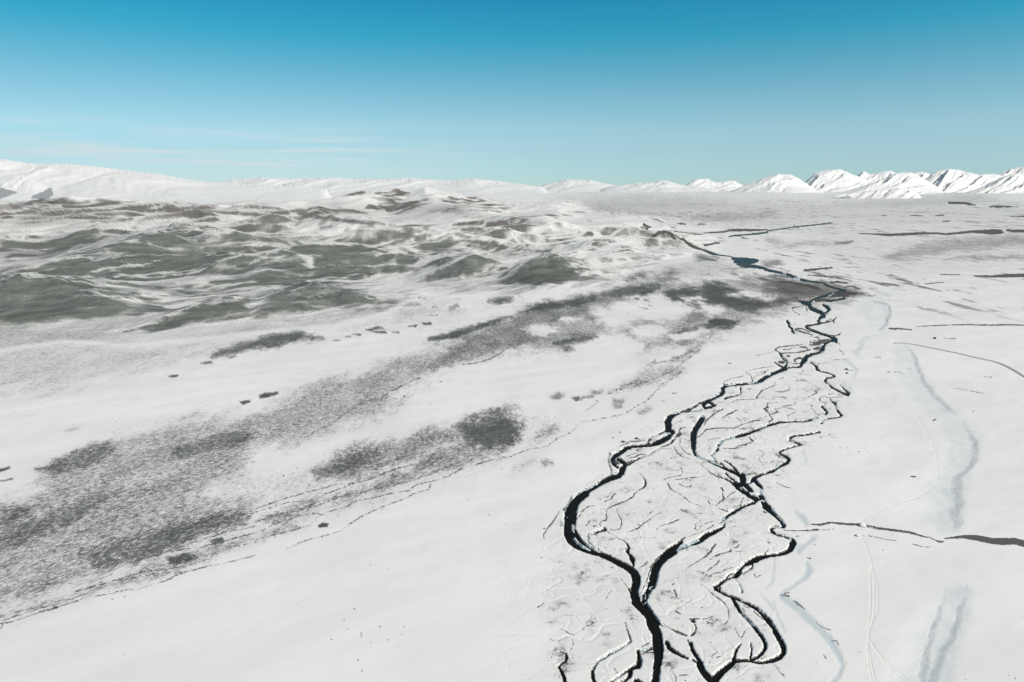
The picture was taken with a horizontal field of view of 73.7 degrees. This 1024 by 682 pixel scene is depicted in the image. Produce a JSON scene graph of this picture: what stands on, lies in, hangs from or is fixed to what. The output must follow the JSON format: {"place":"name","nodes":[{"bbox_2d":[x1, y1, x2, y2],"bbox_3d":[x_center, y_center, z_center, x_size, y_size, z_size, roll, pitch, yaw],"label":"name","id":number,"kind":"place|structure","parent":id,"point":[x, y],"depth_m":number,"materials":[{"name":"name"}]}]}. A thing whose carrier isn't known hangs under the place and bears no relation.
{"place":"outdoors","nodes":[
{"label":"outdoors","id":0,"kind":"place"},
{"bbox_2d":[0,177,47,194],"bbox_3d":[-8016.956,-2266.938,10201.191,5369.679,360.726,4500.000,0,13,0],"label":"mountain","id":1,"kind":"structure","parent":0,"point":[24,185],"depth_m":9602.04,"materials":[{"name":"white snow"}]},
{"bbox_2d":[0,159,330,202],"bbox_3d":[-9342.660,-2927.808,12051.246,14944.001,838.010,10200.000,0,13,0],"label":"mountain","id":2,"kind":"structure","parent":0,"point":[62,180],"depth_m":10544.34,"materials":[{"name":"white snow"}]},
{"bbox_2d":[0,187,702,342],"bbox_3d":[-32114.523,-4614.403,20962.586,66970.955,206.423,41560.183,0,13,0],"label":"hills","id":3,"kind":"structure","parent":0,"point":[104,266],"depth_m":1774.74,"materials":[{"name":"white snow"}]},
{"bbox_2d":[220,177,547,193],"bbox_3d":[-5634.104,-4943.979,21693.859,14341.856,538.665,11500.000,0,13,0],"label":"mountain range","id":4,"kind":"structure","parent":0,"point":[333,185],"depth_m":20782.38,"materials":[{"name":"white snow"}]},
{"bbox_2d":[0,191,1023,681],"bbox_3d":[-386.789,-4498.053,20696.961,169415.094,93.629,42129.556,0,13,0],"label":"ground","id":5,"kind":"structure","parent":0,"point":[392,489],"depth_m":489.48,"materials":[{"name":"white snow"}]},
{"bbox_2d":[0,0,1023,185],"label":"sky","id":6,"kind":"structure","parent":0,"point":[526,92],"materials":[{"name":"blue"}]},
{"bbox_2d":[540,179,615,192],"bbox_3d":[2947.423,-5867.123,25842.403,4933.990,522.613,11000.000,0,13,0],"label":"mountain","id":7,"kind":"structure","parent":0,"point":[570,186],"depth_m":24585.22,"materials":[{"name":"white snow"}]},
{"bbox_2d":[600,180,718,192],"bbox_3d":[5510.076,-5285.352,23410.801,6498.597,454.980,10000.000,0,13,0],"label":"mountain","id":8,"kind":"structure","parent":0,"point":[663,186],"depth_m":22071.19,"materials":[{"name":"white snow"}]},
{"bbox_2d":[558,223,848,681],"bbox_3d":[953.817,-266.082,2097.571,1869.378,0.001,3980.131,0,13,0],"label":"river","id":9,"kind":"structure","parent":0,"point":[644,610],"depth_m":401.43,"materials":[{"name":"liquid"}]},
{"bbox_2d":[687,178,743,190],"bbox_3d":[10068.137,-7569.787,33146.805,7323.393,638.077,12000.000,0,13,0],"label":"mountain","id":10,"kind":"structure","parent":0,"point":[724,185],"depth_m":31602.60,"materials":[{"name":"white snow"}]},
{"bbox_2d":[731,174,822,192],"bbox_3d":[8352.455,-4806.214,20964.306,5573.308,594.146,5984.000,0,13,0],"label":"mountain","id":11,"kind":"structure","parent":0,"point":[782,183],"depth_m":19453.87,"materials":[{"name":"white snow"}]},
{"bbox_2d":[805,169,871,191],"bbox_3d":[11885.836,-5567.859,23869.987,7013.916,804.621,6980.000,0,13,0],"label":"mountain","id":12,"kind":"structure","parent":0,"point":[838,180],"depth_m":22268.15,"materials":[{"name":"white snow"}]},
{"bbox_2d":[819,188,921,198],"bbox_3d":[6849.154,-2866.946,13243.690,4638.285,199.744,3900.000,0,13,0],"label":"mountain","id":13,"kind":"structure","parent":0,"point":[898,193],"depth_m":11966.80,"materials":[{"name":"white snow"}]},
{"bbox_2d":[835,172,943,193],"bbox_3d":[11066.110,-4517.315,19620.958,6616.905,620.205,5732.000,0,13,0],"label":"mountain","id":14,"kind":"structure","parent":0,"point":[918,184],"depth_m":18487.03,"materials":[{"name":"white snow"}]},
{"bbox_2d":[858,171,930,181],"bbox_3d":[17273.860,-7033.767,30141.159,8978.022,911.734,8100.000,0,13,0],"label":"mountain","id":15,"kind":"structure","parent":0,"point":[877,176],"depth_m":28895.44,"materials":[{"name":"white snow"}]},
{"bbox_2d":[895,343,1023,377],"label":"road","id":16,"kind":"structure","parent":0,"point":[1017,372],"depth_m":822.13,"materials":[{"name":"white snow"}]},
{"bbox_2d":[925,169,1001,192],"bbox_3d":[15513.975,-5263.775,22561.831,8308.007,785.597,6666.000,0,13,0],"label":"mountain","id":17,"kind":"structure","parent":0,"point":[952,180],"depth_m":21280.06,"materials":[{"name":"white snow"}]},
{"bbox_2d":[967,171,1023,193],"bbox_3d":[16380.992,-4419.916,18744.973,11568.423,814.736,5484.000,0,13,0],"label":"mountain","id":18,"kind":"structure","parent":0,"point":[1012,183],"depth_m":17469.23,"materials":[{"name":"white snow"}]},
{"bbox_2d":[999,167,1023,176],"bbox_3d":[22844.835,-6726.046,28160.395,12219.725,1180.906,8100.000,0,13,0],"label":"mountain","id":19,"kind":"structure","parent":0,"point":[1011,171],"depth_m":26993.58,"materials":[{"name":"white snow"}]}
]}

